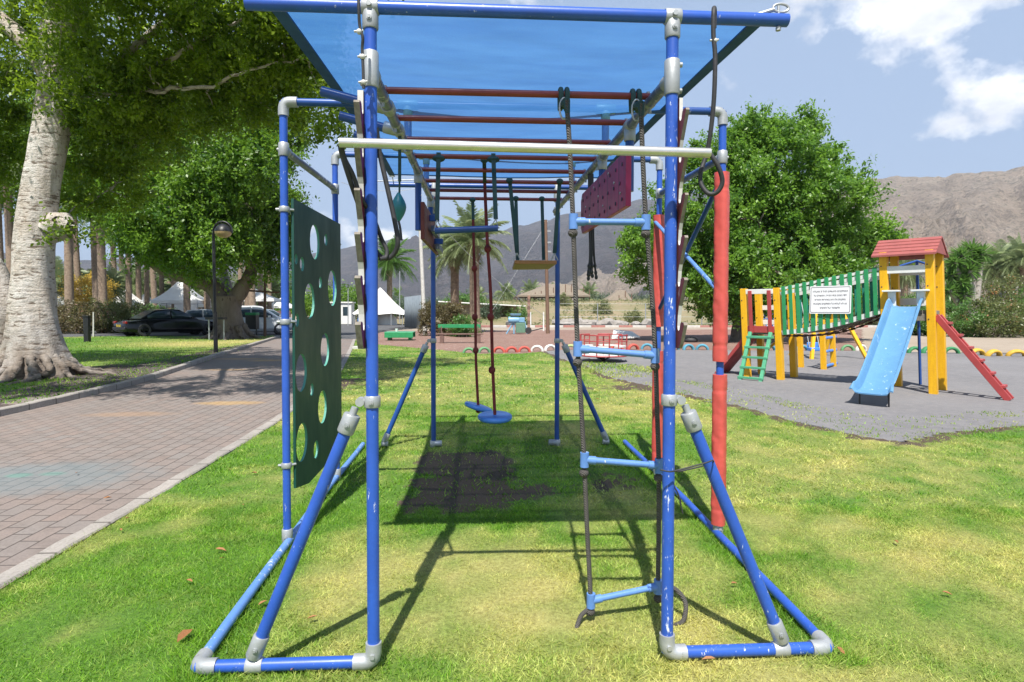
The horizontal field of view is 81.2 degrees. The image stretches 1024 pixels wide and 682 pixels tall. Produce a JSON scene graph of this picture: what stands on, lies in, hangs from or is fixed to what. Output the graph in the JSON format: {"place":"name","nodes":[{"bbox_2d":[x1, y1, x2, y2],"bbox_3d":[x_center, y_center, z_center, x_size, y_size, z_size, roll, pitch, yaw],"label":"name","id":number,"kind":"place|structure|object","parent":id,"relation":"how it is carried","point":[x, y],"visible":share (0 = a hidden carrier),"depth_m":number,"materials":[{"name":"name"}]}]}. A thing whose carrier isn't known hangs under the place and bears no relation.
{"place":"outdoors","nodes":[
{"label":"outdoors","id":0,"kind":"place"},
{"bbox_2d":[0,335,280,403],"bbox_3d":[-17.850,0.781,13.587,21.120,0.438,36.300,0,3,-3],"label":"lawn","id":1,"kind":"structure","parent":0,"point":[110,366],"depth_m":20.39,"materials":[{"name":"green plant"}]},
{"bbox_2d":[82,315,90,341],"bbox_3d":[-17.888,-0.493,25.147,0.240,1.160,0.240,0,3,-3],"label":"bollard","id":2,"kind":"object","parent":1,"relation":"on","point":[87,327],"visible":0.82,"depth_m":25.06,"materials":[{"name":"black metal"}]},
{"bbox_2d":[1,45,319,339],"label":"fig tree","id":3,"kind":"object","parent":1,"relation":"on","point":[172,239],"visible":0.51,"depth_m":25.82,"materials":[{"name":"green plant"}]},
{"bbox_2d":[0,0,403,384],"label":"fig tree","id":4,"kind":"object","parent":1,"relation":"on","point":[64,47],"visible":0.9,"depth_m":12.12,"materials":[{"name":"green plant"}]},
{"bbox_2d":[212,221,232,352],"bbox_3d":[-9.169,-1.696,19.015,0.548,4.231,0.520,2,3,38],"label":"street lamp","id":5,"kind":"object","parent":1,"relation":"on","point":[222,230],"visible":0.98,"depth_m":18.92,"materials":[{"name":"black metal"}]},
{"bbox_2d":[245,313,258,334],"bbox_3d":[-13.559,-0.855,31.198,0.558,1.260,0.540,0,3,-3],"label":"litter bin","id":6,"kind":"object","parent":1,"relation":"on","point":[251,320],"visible":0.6,"depth_m":30.95,"materials":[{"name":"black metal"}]},
{"bbox_2d":[0,338,352,588],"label":"path","id":7,"kind":"structure","parent":0,"point":[122,447],"depth_m":7.01,"materials":[{"name":"brick"}]},
{"bbox_2d":[256,267,291,309],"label":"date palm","id":8,"kind":"object","parent":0,"point":[276,287],"visible":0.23,"depth_m":73.29,"materials":[{"name":"green plant"}]},
{"bbox_2d":[62,322,497,338],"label":"road","id":9,"kind":"structure","parent":0,"point":[348,331],"depth_m":35.49,"materials":[{"name":"grey asphalt"}]},
{"bbox_2d":[0,175,21,261],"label":"date palm","id":10,"kind":"object","parent":9,"relation":"on","point":[1,243],"visible":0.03,"depth_m":43.73,"materials":[{"name":"brown plant"}]},
{"bbox_2d":[0,133,22,273],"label":"date palm","id":11,"kind":"object","parent":9,"relation":"on","point":[8,224],"visible":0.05,"depth_m":39.52,"materials":[{"name":"brown plant"}]},
{"bbox_2d":[12,140,75,330],"bbox_3d":[-28.810,-7.975,38.917,5.674,14.641,6.020,0,2,-18],"label":"date palm","id":12,"kind":"object","parent":9,"relation":"on","point":[68,274],"visible":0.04,"depth_m":38.65,"materials":[{"name":"brown plant"}]},
{"bbox_2d":[58,204,86,318],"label":"date palm","id":13,"kind":"object","parent":9,"relation":"on","point":[76,261],"visible":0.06,"depth_m":51.38,"materials":[{"name":"brown plant"}]},
{"bbox_2d":[55,256,89,313],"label":"date palm","id":14,"kind":"object","parent":9,"relation":"on","point":[60,270],"visible":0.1,"depth_m":59.29,"materials":[{"name":"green plant"}]},
{"bbox_2d":[61,206,97,319],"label":"date palm","id":15,"kind":"object","parent":9,"relation":"on","point":[94,271],"visible":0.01,"depth_m":42.60,"materials":[{"name":"brown plant"}]},
{"bbox_2d":[57,298,111,333],"bbox_3d":[-25.561,-1.315,34.856,3.965,2.460,3.485,0,3,-3],"label":"oleander bush","id":16,"kind":"object","parent":9,"relation":"on","point":[77,328],"visible":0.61,"depth_m":34.63,"materials":[{"name":"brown plant"}]},
{"bbox_2d":[57,268,120,317],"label":"yellow tree","id":17,"kind":"object","parent":9,"relation":"on","point":[82,297],"visible":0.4,"depth_m":46.95,"materials":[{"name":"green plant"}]},
{"bbox_2d":[65,295,131,332],"bbox_3d":[-24.642,-1.367,35.956,3.456,2.885,2.886,0,3,-3],"label":"oleander bush","id":18,"kind":"object","parent":9,"relation":"on","point":[121,311],"visible":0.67,"depth_m":35.56,"materials":[{"name":"green plant"}]},
{"bbox_2d":[96,223,107,315],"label":"date palm","id":19,"kind":"object","parent":9,"relation":"on","point":[102,278],"visible":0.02,"depth_m":40.65,"materials":[{"name":"brown plant"}]},
{"bbox_2d":[83,263,134,313],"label":"date palm","id":20,"kind":"object","parent":9,"relation":"on","point":[118,290],"visible":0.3,"depth_m":55.77,"materials":[{"name":"green plant"}]},
{"bbox_2d":[125,254,131,306],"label":"date palm","id":21,"kind":"object","parent":9,"relation":"on","point":[128,281],"visible":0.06,"depth_m":54.68,"materials":[{"name":"brown plant"}]},
{"bbox_2d":[116,259,158,309],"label":"date palm","id":22,"kind":"object","parent":9,"relation":"on","point":[134,280],"visible":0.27,"depth_m":69.26,"materials":[{"name":"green plant"}]},
{"bbox_2d":[135,262,141,310],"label":"date palm","id":23,"kind":"object","parent":9,"relation":"on","point":[138,284],"visible":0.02,"depth_m":61.57,"materials":[{"name":"brown plant"}]},
{"bbox_2d":[144,265,149,307],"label":"date palm","id":24,"kind":"object","parent":9,"relation":"on","point":[146,289],"visible":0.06,"depth_m":59.59,"materials":[{"name":"brown plant"}]},
{"bbox_2d":[150,268,157,308],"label":"date palm","id":25,"kind":"object","parent":9,"relation":"on","point":[153,283],"visible":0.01,"depth_m":53.55,"materials":[{"name":"brown plant"}]},
{"bbox_2d":[112,309,212,336],"bbox_3d":[-18.575,-0.996,32.445,2.200,1.482,5.020,2,3,37],"label":"parked car","id":26,"kind":"object","parent":9,"relation":"on","point":[145,323],"visible":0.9,"depth_m":31.44,"materials":[{"name":"black metal"}]},
{"bbox_2d":[150,282,203,311],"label":"pagoda tent","id":27,"kind":"object","parent":9,"relation":"on","point":[173,294],"visible":0.53,"depth_m":48.52,"materials":[{"name":"white fabric"}]},
{"bbox_2d":[183,160,190,311],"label":"date palm","id":28,"kind":"object","parent":9,"relation":"on","point":[186,300],"depth_m":46.67,"materials":[{"name":"brown plant"}]},
{"bbox_2d":[178,309,212,332],"bbox_3d":[-18.875,-1.225,36.937,4.320,1.512,2.070,-2,3,-33],"label":"parked car","id":29,"kind":"object","parent":9,"relation":"on","point":[201,314],"visible":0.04,"depth_m":36.13,"materials":[{"name":"silver metal"}]},
{"bbox_2d":[226,132,291,305],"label":"date palm","id":30,"kind":"object","parent":9,"relation":"on","point":[252,298],"visible":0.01,"depth_m":45.65,"materials":[{"name":"brown plant"}]},
{"bbox_2d":[249,266,278,336],"bbox_3d":[-12.750,-2.609,30.723,1.585,4.880,0.356,0,3,-3],"label":"cross post","id":31,"kind":"object","parent":9,"relation":"on","point":[264,322],"visible":0.57,"depth_m":30.67,"materials":[{"name":"brown wood"}]},
{"bbox_2d":[255,288,280,309],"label":"pagoda tent","id":32,"kind":"object","parent":9,"relation":"on","point":[260,296],"visible":0.25,"depth_m":60.31,"materials":[{"name":"white fabric"}]},
{"bbox_2d":[241,308,296,334],"bbox_3d":[-14.645,-1.121,34.445,4.220,1.562,2.070,-1,3,-15],"label":"parked car","id":33,"kind":"object","parent":9,"relation":"on","point":[273,325],"visible":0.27,"depth_m":33.83,"materials":[{"name":"silver metal"}]},
{"bbox_2d":[330,302,355,323],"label":"guard booth","id":34,"kind":"object","parent":9,"relation":"on","point":[347,309],"visible":0.5,"depth_m":65.09,"materials":[{"name":"white paint"}]},
{"bbox_2d":[353,288,403,324],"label":"bell tent","id":35,"kind":"object","parent":9,"relation":"on","point":[388,307],"visible":0.53,"depth_m":61.03,"materials":[{"name":"white fabric"}]},
{"bbox_2d":[378,235,417,298],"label":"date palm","id":36,"kind":"object","parent":9,"relation":"on","point":[395,262],"visible":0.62,"depth_m":75.06,"materials":[{"name":"green plant"}]},
{"bbox_2d":[404,295,420,328],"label":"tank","id":37,"kind":"object","parent":9,"relation":"on","point":[412,306],"visible":0.91,"depth_m":48.80,"materials":[{"name":"grey metal"}]},
{"bbox_2d":[438,301,525,315],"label":"roof shed","id":38,"kind":"structure","parent":9,"relation":"on","point":[503,305],"depth_m":69.44,"materials":[{"name":"white fabric"}]},
{"bbox_2d":[481,325,958,326],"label":"striped kerb","id":39,"kind":"structure","parent":9,"relation":"on","point":[627,325],"depth_m":53.47,"materials":[{"name":"red concrete"}]},
{"bbox_2d":[890,259,924,306],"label":"date palm","id":40,"kind":"object","parent":9,"relation":"on","point":[907,280],"visible":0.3,"depth_m":58.90,"materials":[{"name":"green plant"}]},
{"bbox_2d":[4,193,712,310],"bbox_3d":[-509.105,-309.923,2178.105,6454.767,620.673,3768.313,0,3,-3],"label":"mountain","id":41,"kind":"structure","parent":0,"point":[606,256],"depth_m":1877.95,"materials":[{"name":"stone"}]},
{"bbox_2d":[0,340,1023,681],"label":"lawn","id":42,"kind":"structure","parent":0,"point":[458,584],"depth_m":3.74,"materials":[{"name":"green plant"}]},
{"bbox_2d":[191,0,833,675],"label":"jungle gym","id":43,"kind":"object","parent":42,"relation":"on","point":[607,192],"visible":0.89,"depth_m":2.91,"materials":[{"name":"blue paint"}]},
{"bbox_2d":[354,0,367,88],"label":"cord cable","id":44,"kind":"object","parent":43,"relation":"attached to","point":[362,56],"visible":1,"depth_m":2.38,"materials":[{"name":"rubber"}]},
{"bbox_2d":[393,136,405,239],"bbox_3d":[-0.650,-0.879,3.425,0.087,0.598,0.087,0,4,-3],"label":"punch ball","id":45,"kind":"object","parent":43,"relation":"hanging from","point":[399,203],"visible":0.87,"depth_m":3.41,"materials":[{"name":"rubber"}]},
{"bbox_2d":[432,152,499,233],"bbox_3d":[-0.318,-1.018,4.133,0.471,0.568,0.168,0,4,-3],"label":"trapeze","id":46,"kind":"object","parent":43,"relation":"hanging from","point":[438,158],"visible":1,"depth_m":4.09,"materials":[{"name":"blue metal"}]},
{"bbox_2d":[465,197,491,412],"bbox_3d":[-0.331,-0.337,5.861,0.274,2.114,0.284,0,4,-3],"label":"disc swing","id":47,"kind":"object","parent":43,"relation":"hanging from","point":[478,407],"visible":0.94,"depth_m":5.84,"materials":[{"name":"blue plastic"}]},
{"bbox_2d":[478,159,511,423],"bbox_3d":[-0.209,-0.343,4.854,0.291,2.114,0.651,1,3,22],"label":"disc swing","id":48,"kind":"object","parent":43,"relation":"hanging from","point":[494,416],"visible":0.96,"depth_m":4.98,"materials":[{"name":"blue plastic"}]},
{"bbox_2d":[273,12,758,182],"bbox_3d":[-0.063,-1.535,4.504,2.200,0.092,3.936,0,4,-3],"label":"shade sail","id":49,"kind":"object","parent":43,"relation":"attached to","point":[476,53],"visible":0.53,"depth_m":3.15,"materials":[{"name":"blue fabric"}]},
{"bbox_2d":[338,137,711,157],"bbox_3d":[0.065,-0.778,2.407,1.497,0.053,0.039,0,4,-3],"label":"pull up bar","id":50,"kind":"object","parent":43,"relation":"attached to","point":[446,145],"visible":1,"depth_m":2.39,"materials":[{"name":"metal"}]},
{"bbox_2d":[343,148,388,260],"bbox_3d":[-0.620,-0.567,2.491,0.041,0.454,0.257,2,3,36],"label":"rubber hose","id":51,"kind":"object","parent":50,"relation":"hanging from","point":[380,236],"visible":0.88,"depth_m":2.50,"materials":[{"name":"black rubber"}]},
{"bbox_2d":[338,127,399,260],"bbox_3d":[-0.617,-0.625,2.509,0.291,0.557,0.103,-2,4,-45],"label":"rubber hose","id":52,"kind":"object","parent":50,"relation":"hanging from","point":[393,254],"visible":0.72,"depth_m":2.56,"materials":[{"name":"rubber"}]},
{"bbox_2d":[506,178,562,269],"bbox_3d":[0.162,-1.023,5.405,0.479,0.718,0.922,0,4,-3],"label":"plank swing","id":53,"kind":"object","parent":43,"relation":"hanging from","point":[520,264],"visible":1,"depth_m":5.00,"materials":[{"name":"brown wood"}]},
{"bbox_2d":[587,174,597,280],"bbox_3d":[0.603,-0.856,4.507,0.107,0.801,0.043,-2,3,-32],"label":"strap bundle","id":54,"kind":"object","parent":43,"relation":"hanging from","point":[590,265],"visible":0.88,"depth_m":4.50,"materials":[{"name":"fabric"}]},
{"bbox_2d":[557,87,687,627],"bbox_3d":[0.552,0.096,2.929,0.663,2.650,0.154,0,3,-3],"label":"rope ladder","id":55,"kind":"object","parent":43,"relation":"hanging from","point":[643,222],"visible":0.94,"depth_m":2.88,"materials":[{"name":"blue metal"}]},
{"bbox_2d":[660,460,713,513],"bbox_3d":[0.760,0.637,2.606,0.251,0.260,0.082,0,4,-3],"label":"tie cord","id":56,"kind":"object","parent":43,"relation":"attached to","point":[686,468],"visible":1,"depth_m":2.62,"materials":[{"name":"fabric"}]},
{"bbox_2d":[698,6,724,196],"bbox_3d":[0.826,-0.996,2.479,0.086,0.792,0.111,0,3,-10],"label":"ring","id":57,"kind":"object","parent":43,"relation":"hanging from","point":[713,40],"visible":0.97,"depth_m":2.45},
{"bbox_2d":[318,341,710,405],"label":"grass","id":58,"kind":"structure","parent":42,"relation":"on","point":[498,383],"depth_m":11.91,"materials":[{"name":"green plant"}]},
{"bbox_2d":[0,0,1023,260],"label":"sky","id":59,"kind":"structure","parent":0,"point":[930,88],"materials":[{"name":"blue"}]},
{"bbox_2d":[89,314,962,430],"bbox_3d":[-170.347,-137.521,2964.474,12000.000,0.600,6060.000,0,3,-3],"label":"ground","id":60,"kind":"structure","parent":0,"point":[398,319],"depth_m":96.97,"materials":[{"name":"green plant"}]},
{"bbox_2d":[99,299,157,332],"bbox_3d":[-23.797,-1.416,36.807,3.460,2.417,3.554,-2,4,-42],"label":"oleander bush","id":61,"kind":"object","parent":60,"relation":"on","point":[131,308],"visible":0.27,"depth_m":36.45,"materials":[{"name":"green plant"}]},
{"bbox_2d":[0,336,279,416],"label":"kerb","id":62,"kind":"structure","parent":60,"relation":"on","point":[25,406],"depth_m":10.42,"materials":[{"name":"concrete"}]},
{"bbox_2d":[0,339,355,586],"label":"kerb","id":63,"kind":"structure","parent":60,"relation":"on","point":[10,574],"depth_m":4.49,"materials":[{"name":"concrete"}]},
{"bbox_2d":[291,285,352,316],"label":"distant tree","id":64,"kind":"object","parent":60,"relation":"on","point":[307,302],"visible":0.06,"depth_m":81.54,"materials":[{"name":"green plant"}]},
{"bbox_2d":[309,279,357,321],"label":"distant tree","id":65,"kind":"object","parent":60,"relation":"on","point":[353,295],"visible":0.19,"depth_m":73.45,"materials":[{"name":"green plant"}]},
{"bbox_2d":[442,289,487,304],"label":"distant tree","id":66,"kind":"object","parent":60,"relation":"on","point":[464,296],"visible":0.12,"depth_m":76.87,"materials":[{"name":"green plant"}]},
{"bbox_2d":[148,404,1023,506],"bbox_3d":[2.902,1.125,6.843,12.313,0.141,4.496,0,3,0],"label":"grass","id":67,"kind":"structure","parent":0,"point":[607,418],"depth_m":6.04,"materials":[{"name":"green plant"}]},
{"bbox_2d":[378,329,864,353],"bbox_3d":[11.531,-0.265,33.669,38.850,0.047,26.023,0,3,-9],"label":"mulch bed","id":68,"kind":"object","parent":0,"point":[504,340],"visible":0.38,"depth_m":27.59,"materials":[{"name":"brown soil"}]},
{"bbox_2d":[384,331,414,339],"bbox_3d":[-5.186,-0.233,27.701,1.292,0.400,1.040,0,3,-3],"label":"box table","id":69,"kind":"object","parent":68,"relation":"on","point":[390,335],"visible":0.98,"depth_m":27.19,"materials":[{"name":"green paint"}]},
{"bbox_2d":[377,179,426,330],"bbox_3d":[-6.389,-4.919,34.600,3.068,9.169,0.476,1,3,9],"label":"mast","id":70,"kind":"object","parent":68,"relation":"on","point":[423,301],"visible":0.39,"depth_m":34.39,"materials":[{"name":"metal"}]},
{"bbox_2d":[415,300,448,335],"bbox_3d":[-4.331,-1.182,33.005,1.907,2.237,1.889,0,3,-3],"label":"clipped bush","id":71,"kind":"object","parent":68,"relation":"on","point":[425,316],"visible":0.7,"depth_m":32.64,"materials":[{"name":"brown plant"}]},
{"bbox_2d":[423,217,483,331],"bbox_3d":[-3.881,-4.508,39.670,4.456,7.767,4.751,-1,3,-20],"label":"date palm","id":72,"kind":"object","parent":68,"relation":"on","point":[454,287],"visible":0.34,"depth_m":39.53,"materials":[{"name":"green plant"}]},
{"bbox_2d":[439,300,469,335],"bbox_3d":[-3.132,-1.152,32.953,1.824,2.281,2.009,0,3,-3],"label":"clipped bush","id":73,"kind":"object","parent":68,"relation":"on","point":[454,309],"visible":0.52,"depth_m":32.64,"materials":[{"name":"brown plant"}]},
{"bbox_2d":[437,324,482,342],"bbox_3d":[-2.193,-0.312,25.334,1.952,0.785,0.440,0,3,-3],"label":"park bench","id":74,"kind":"object","parent":68,"relation":"on","point":[441,326],"visible":0.91,"depth_m":25.44,"materials":[{"name":"green paint"}]},
{"bbox_2d":[445,313,484,336],"bbox_3d":[-2.416,-0.811,31.475,1.924,1.435,1.863,2,3,34],"label":"round bush","id":75,"kind":"object","parent":68,"relation":"on","point":[465,321],"visible":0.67,"depth_m":31.19,"materials":[{"name":"green plant"}]},
{"bbox_2d":[438,200,512,332],"bbox_3d":[-2.252,-4.808,37.845,4.902,8.543,5.226,1,2,45],"label":"date palm","id":76,"kind":"object","parent":68,"relation":"on","point":[466,220],"visible":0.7,"depth_m":37.42,"materials":[{"name":"green plant"}]},
{"bbox_2d":[506,314,542,333],"bbox_3d":[0.747,-1.030,36.035,2.247,1.234,0.500,0,3,-3],"label":"mixing machine","id":77,"kind":"object","parent":68,"relation":"on","point":[520,323],"visible":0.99,"depth_m":35.83,"materials":[{"name":"metal"}]},
{"bbox_2d":[544,220,550,333],"bbox_3d":[2.204,-3.957,36.918,0.435,7.069,0.548,0,3,-3],"label":"utility pole","id":78,"kind":"object","parent":68,"relation":"on","point":[547,285],"visible":0.92,"depth_m":36.84,"materials":[{"name":"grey wood"}]},
{"bbox_2d":[612,329,639,338],"bbox_3d":[5.415,-0.341,29.428,1.485,0.415,2.100,0,3,-3],"label":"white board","id":79,"kind":"object","parent":68,"relation":"on","point":[632,335],"visible":0.9,"depth_m":29.14,"materials":[{"name":"plastic"}]},
{"bbox_2d":[609,95,914,341],"bbox_3d":[11.366,-5.395,26.924,13.948,11.034,8.392,0,3,-3],"label":"fig tree","id":80,"kind":"object","parent":68,"relation":"on","point":[813,243],"visible":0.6,"depth_m":25.63,"materials":[{"name":"green plant"}]},
{"bbox_2d":[397,297,1004,324],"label":"bank","id":81,"kind":"structure","parent":0,"point":[619,308],"depth_m":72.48,"materials":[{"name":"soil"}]},
{"bbox_2d":[480,299,502,318],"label":"scrub bush","id":82,"kind":"object","parent":81,"relation":"on","point":[483,311],"visible":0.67,"depth_m":67.67,"materials":[{"name":"green plant"}]},
{"bbox_2d":[493,282,517,300],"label":"date palm","id":83,"kind":"object","parent":81,"relation":"on","point":[507,294],"visible":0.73,"depth_m":113.95,"materials":[{"name":"green plant"}]},
{"bbox_2d":[518,278,540,299],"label":"date palm","id":84,"kind":"object","parent":81,"relation":"on","point":[528,287],"visible":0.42,"depth_m":133.93,"materials":[{"name":"green plant"}]},
{"bbox_2d":[514,284,590,300],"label":"thatched shelter","id":85,"kind":"object","parent":81,"relation":"on","point":[539,292],"visible":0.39,"depth_m":84.59,"materials":[{"name":"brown wood"}]},
{"bbox_2d":[579,281,598,299],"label":"date palm","id":86,"kind":"object","parent":81,"relation":"on","point":[587,288],"visible":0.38,"depth_m":128.89,"materials":[{"name":"green plant"}]},
{"bbox_2d":[590,297,613,313],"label":"scrub bush","id":87,"kind":"object","parent":81,"relation":"on","point":[601,309],"visible":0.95,"depth_m":71.50,"materials":[{"name":"green plant"}]},
{"bbox_2d":[603,290,631,300],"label":"thatched shelter","id":88,"kind":"object","parent":81,"relation":"on","point":[619,294],"visible":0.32,"depth_m":84.41,"materials":[{"name":"beige plant"}]},
{"bbox_2d":[623,307,644,322],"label":"scrub bush","id":89,"kind":"object","parent":81,"relation":"on","point":[633,314],"visible":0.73,"depth_m":65.66,"materials":[{"name":"green plant"}]},
{"bbox_2d":[982,239,1023,302],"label":"date palm","id":90,"kind":"object","parent":81,"relation":"on","point":[989,271],"visible":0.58,"depth_m":61.04,"materials":[{"name":"green plant"}]},
{"bbox_2d":[991,232,1023,297],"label":"date palm","id":91,"kind":"object","parent":81,"relation":"on","point":[1017,255],"visible":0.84,"depth_m":59.61,"materials":[{"name":"green plant"}]},
{"bbox_2d":[391,327,1023,352],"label":"verge sand","id":92,"kind":"structure","parent":0,"point":[1001,344],"depth_m":30.14,"materials":[{"name":"beige sand"}]},
{"bbox_2d":[914,295,998,336],"bbox_3d":[25.225,-1.282,34.099,4.456,2.798,4.280,-2,3,-36],"label":"garden bush","id":93,"kind":"object","parent":92,"relation":"on","point":[959,330],"visible":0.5,"depth_m":32.99,"materials":[{"name":"green plant"}]},
{"bbox_2d":[944,238,996,334],"bbox_3d":[27.892,-3.398,36.712,3.892,6.192,2.250,0,3,-3],"label":"bush","id":94,"kind":"object","parent":92,"relation":"on","point":[967,274],"visible":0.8,"depth_m":36.44,"materials":[{"name":"green plant"}]},
{"bbox_2d":[946,274,1023,327],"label":"garden bush","id":95,"kind":"object","parent":92,"relation":"on","point":[990,290],"visible":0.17,"depth_m":38.30,"materials":[{"name":"green plant"}]},
{"bbox_2d":[949,295,1023,337],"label":"garden bush","id":96,"kind":"object","parent":92,"relation":"on","point":[1014,326],"visible":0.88,"depth_m":32.46,"materials":[{"name":"green plant"}]},
{"bbox_2d":[981,272,1023,332],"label":"garden bush","id":97,"kind":"object","parent":92,"relation":"on","point":[1016,282],"visible":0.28,"depth_m":39.71,"materials":[{"name":"green plant"}]},
{"bbox_2d":[521,166,1023,300],"bbox_3d":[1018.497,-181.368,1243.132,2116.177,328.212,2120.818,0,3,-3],"label":"mountain","id":98,"kind":"structure","parent":0,"point":[952,210],"depth_m":983.83,"materials":[{"name":"stone"}]},
{"bbox_2d":[546,350,1023,441],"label":"playground gravel","id":99,"kind":"structure","parent":0,"point":[970,388],"depth_m":10.61,"materials":[{"name":"grey gravel"}]},
{"bbox_2d":[579,333,627,360],"bbox_3d":[2.506,0.180,16.370,1.324,0.740,1.324,0,3,-3],"label":"merry go round","id":100,"kind":"object","parent":99,"relation":"on","point":[603,357],"visible":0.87,"depth_m":16.05,"materials":[{"name":"red metal"}]},
{"bbox_2d":[566,360,651,377],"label":"grass","id":101,"kind":"structure","parent":99,"relation":"on","point":[613,366],"depth_m":14.28,"materials":[{"name":"green plant"}]},
{"bbox_2d":[612,377,1018,441],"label":"grass","id":102,"kind":"structure","parent":99,"relation":"on","point":[739,401],"depth_m":7.68,"materials":[{"name":"green plant"}]},
{"bbox_2d":[788,301,866,358],"bbox_3d":[9.464,-0.324,18.034,1.759,1.772,1.615,0,3,-3],"label":"swing set","id":103,"kind":"object","parent":99,"relation":"on","point":[813,346],"visible":0.35,"depth_m":17.53,"materials":[{"name":"yellow paint"}]},
{"bbox_2d":[715,236,1013,406],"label":"play tower set","id":104,"kind":"structure","parent":99,"relation":"on","point":[880,373],"depth_m":10.91,"materials":[{"name":"yellow paint"}]},
{"bbox_2d":[809,285,851,313],"bbox_3d":[6.106,-0.791,11.469,0.016,0.533,0.739,-2,4,-44],"label":"notice sign","id":105,"kind":"object","parent":104,"relation":"attached to","point":[830,299],"visible":1,"depth_m":11.46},
{"bbox_2d":[677,379,1023,428],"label":"grass","id":106,"kind":"structure","parent":0,"point":[848,411],"depth_m":8.61,"materials":[{"name":"green plant"}]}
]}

